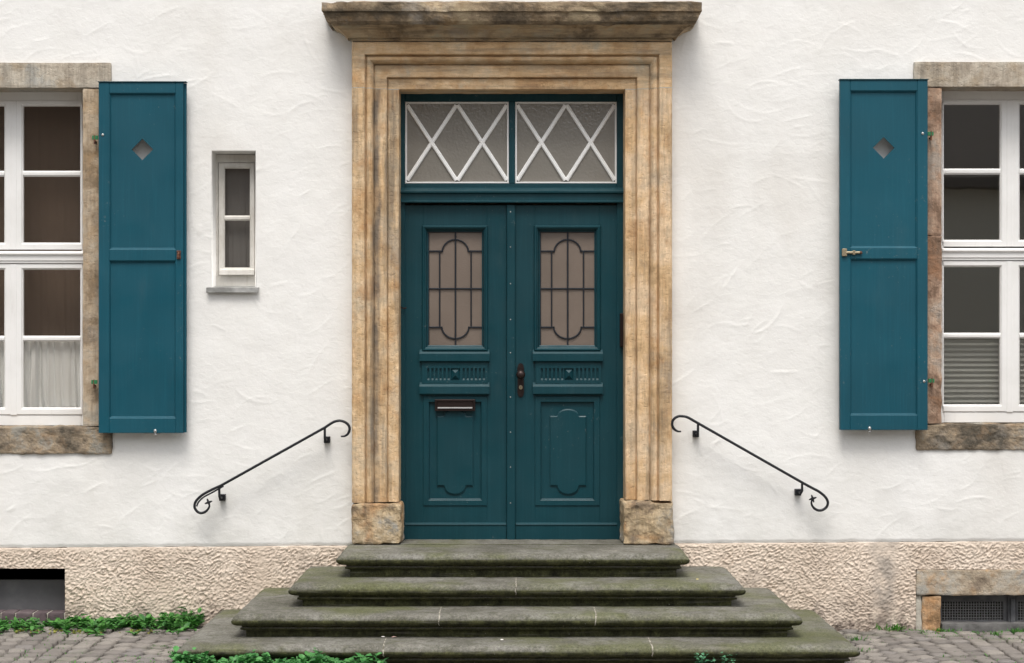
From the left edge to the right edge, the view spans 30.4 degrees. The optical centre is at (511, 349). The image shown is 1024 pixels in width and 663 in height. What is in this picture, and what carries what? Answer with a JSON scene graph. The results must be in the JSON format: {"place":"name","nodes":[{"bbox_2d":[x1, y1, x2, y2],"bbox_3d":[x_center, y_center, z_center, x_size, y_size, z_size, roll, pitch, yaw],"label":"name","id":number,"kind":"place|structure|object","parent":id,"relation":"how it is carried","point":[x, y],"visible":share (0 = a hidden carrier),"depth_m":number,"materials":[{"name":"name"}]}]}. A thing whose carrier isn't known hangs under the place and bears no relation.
{"place":"outdoors","nodes":[
{"label":"outdoors","id":0,"kind":"place"},
{"bbox_2d":[0,622,1023,662],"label":"pavement","id":1,"kind":"structure","parent":0,"point":[903,646],"depth_m":10.81,"materials":[{"name":"grey stone"}]},
{"bbox_2d":[0,628,152,634],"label":"ground cover","id":2,"kind":"object","parent":1,"relation":"on","point":[73,632],"visible":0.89,"depth_m":11.19,"materials":[{"name":"green plant"}]},
{"bbox_2d":[0,607,204,636],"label":"weeds","id":3,"kind":"object","parent":1,"relation":"on","point":[97,625],"visible":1,"depth_m":11.32,"materials":[{"name":"green plant"}]},
{"bbox_2d":[168,646,388,662],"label":"ivy","id":4,"kind":"object","parent":1,"relation":"on","point":[185,657],"visible":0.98,"depth_m":9.97,"materials":[{"name":"green plant"}]},
{"bbox_2d":[177,543,859,662],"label":"stone steps","id":5,"kind":"structure","parent":1,"relation":"on","point":[642,603],"depth_m":10.48,"materials":[{"name":"grey stone"}]},
{"bbox_2d":[695,652,715,662],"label":"seedling","id":6,"kind":"object","parent":1,"relation":"on","point":[698,659],"visible":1,"depth_m":10.04,"materials":[{"name":"green plant"}]},
{"bbox_2d":[721,652,736,662],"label":"seedling","id":7,"kind":"object","parent":1,"relation":"on","point":[727,658],"visible":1,"depth_m":10.03,"materials":[{"name":"green plant"}]},
{"bbox_2d":[0,568,1023,661],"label":"ground","id":8,"kind":"structure","parent":0,"point":[32,573],"depth_m":12.88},
{"bbox_2d":[0,0,1023,631],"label":"house wall","id":9,"kind":"structure","parent":8,"relation":"on","point":[756,226],"depth_m":11.50,"materials":[{"name":"white paint"}]},
{"bbox_2d":[0,579,64,623],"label":"cellar hatch","id":10,"kind":"object","parent":9,"relation":"attached to","point":[42,599],"visible":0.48,"depth_m":11.63,"materials":[{"name":"grey metal"}]},
{"bbox_2d":[0,63,112,454],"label":"window surround","id":11,"kind":"object","parent":9,"relation":"attached to","point":[87,437],"visible":0.75,"depth_m":11.48,"materials":[{"name":"grey stone"}]},
{"bbox_2d":[0,92,82,425],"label":"casement window","id":12,"kind":"structure","parent":11,"relation":"attached to","point":[14,411],"depth_m":11.67,"materials":[{"name":"white paint"}]},
{"bbox_2d":[0,341,3,406],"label":"curtain","id":13,"kind":"object","parent":12,"relation":"hanging from","point":[2,374],"visible":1,"depth_m":11.74,"materials":[{"name":"white fabric"}]},
{"bbox_2d":[24,341,79,406],"bbox_3d":[-2.854,0.156,11.720,0.397,0.426,0.063,0,0,0],"label":"curtain","id":14,"kind":"object","parent":12,"relation":"hanging from","point":[51,374],"visible":0.98,"depth_m":11.72,"materials":[{"name":"white fabric"}]},
{"bbox_2d":[91,81,187,435],"bbox_3d":[-2.259,-0.548,11.437,0.583,2.144,0.128,0,0,0],"label":"window shutter","id":15,"kind":"object","parent":11,"relation":"attached to","point":[143,296],"depth_m":11.42,"materials":[{"name":"teal paint"}]},
{"bbox_2d":[206,154,258,292],"bbox_3d":[-1.699,-0.773,11.567,0.317,0.856,0.206,0,0,0],"label":"window","id":16,"kind":"structure","parent":9,"relation":"attached to","point":[235,280],"depth_m":11.62,"materials":[{"name":"white paint"}]},
{"bbox_2d":[225,169,249,267],"bbox_3d":[-1.698,-0.807,11.675,0.230,0.696,0.006,0,0,0],"label":"curtain","id":17,"kind":"object","parent":16,"relation":"hanging from","point":[237,233],"visible":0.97,"depth_m":11.68,"materials":[{"name":"grey fabric"}]},
{"bbox_2d":[193,419,350,513],"bbox_3d":[-1.450,0.709,11.448,0.953,0.574,0.112,0,0,0],"label":"handrail","id":18,"kind":"object","parent":9,"relation":"attached to","point":[221,497],"visible":1,"depth_m":11.39,"materials":[{"name":"black metal"}]},
{"bbox_2d":[321,1,701,544],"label":"door surround","id":19,"kind":"object","parent":9,"relation":"attached to","point":[386,75],"visible":0.99,"depth_m":11.42,"materials":[{"name":"stone"}]},
{"bbox_2d":[400,94,623,539],"bbox_3d":[0.000,-0.208,11.668,1.435,2.854,0.124,0,0,0],"label":"door frame","id":20,"kind":"structure","parent":19,"relation":"attached to","point":[512,332],"depth_m":11.69,"materials":[{"name":"teal paint"}]},
{"bbox_2d":[405,205,514,539],"bbox_3d":[-0.332,0.150,11.694,0.705,2.088,0.073,0,0,0],"label":"door leaf","id":21,"kind":"structure","parent":20,"relation":"in","point":[460,259],"depth_m":11.68,"materials":[{"name":"teal paint"}]},
{"bbox_2d":[515,205,616,539],"bbox_3d":[0.353,0.151,11.668,0.667,2.087,0.124,0,0,0],"label":"door leaf","id":22,"kind":"structure","parent":20,"relation":"in","point":[566,255],"depth_m":11.68,"materials":[{"name":"teal paint"}]},
{"bbox_2d":[671,415,828,511],"bbox_3d":[1.438,0.688,11.448,0.957,0.586,0.112,0,0,0],"label":"handrail","id":23,"kind":"object","parent":9,"relation":"attached to","point":[797,492],"visible":1,"depth_m":11.39,"materials":[{"name":"black metal"}]},
{"bbox_2d":[913,62,1023,449],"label":"window surround","id":24,"kind":"object","parent":9,"relation":"attached to","point":[938,434],"visible":0.78,"depth_m":11.48,"materials":[{"name":"grey stone"}]},
{"bbox_2d":[838,79,933,432],"bbox_3d":[2.270,-0.563,11.443,0.582,2.143,0.114,0,0,0],"label":"window shutter","id":25,"kind":"object","parent":24,"relation":"attached to","point":[884,380],"depth_m":11.42,"materials":[{"name":"teal paint"}]},
{"bbox_2d":[940,91,1023,422],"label":"casement window","id":26,"kind":"structure","parent":24,"relation":"attached to","point":[1009,263],"depth_m":11.67,"materials":[{"name":"white paint"}]},
{"bbox_2d":[944,340,998,403],"bbox_3d":[2.869,0.151,11.743,0.382,0.419,0.014,0,0,0],"label":"blind","id":27,"kind":"object","parent":26,"relation":"attached to","point":[971,371],"visible":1,"depth_m":11.74,"materials":[{"name":"grey plastic"}]},
{"bbox_2d":[1020,340,1023,403],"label":"blind","id":28,"kind":"object","parent":26,"relation":"attached to","point":[1021,371],"visible":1,"depth_m":11.74,"materials":[{"name":"grey"}]},
{"bbox_2d":[916,569,1023,632],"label":"cellar window","id":29,"kind":"structure","parent":9,"relation":"attached to","point":[935,588],"depth_m":11.49,"materials":[{"name":"grey stone"}]},
{"bbox_2d":[8,623,1023,662],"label":"grass","id":30,"kind":"structure","parent":8,"relation":"on","point":[895,628],"depth_m":11.33,"materials":[{"name":"green plant"}]},
{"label":"cellar room","id":31,"kind":"structure","parent":8,"relation":"on","visible":0},
{"bbox_2d":[9,105,1023,547],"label":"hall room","id":32,"kind":"object","parent":31,"relation":"on","point":[971,213],"depth_m":15.10,"materials":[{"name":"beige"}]},
{"bbox_2d":[0,107,81,341],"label":"window pane","id":33,"kind":"structure","parent":32,"relation":"hanging from","point":[51,215],"depth_m":11.92,"materials":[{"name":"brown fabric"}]}
]}

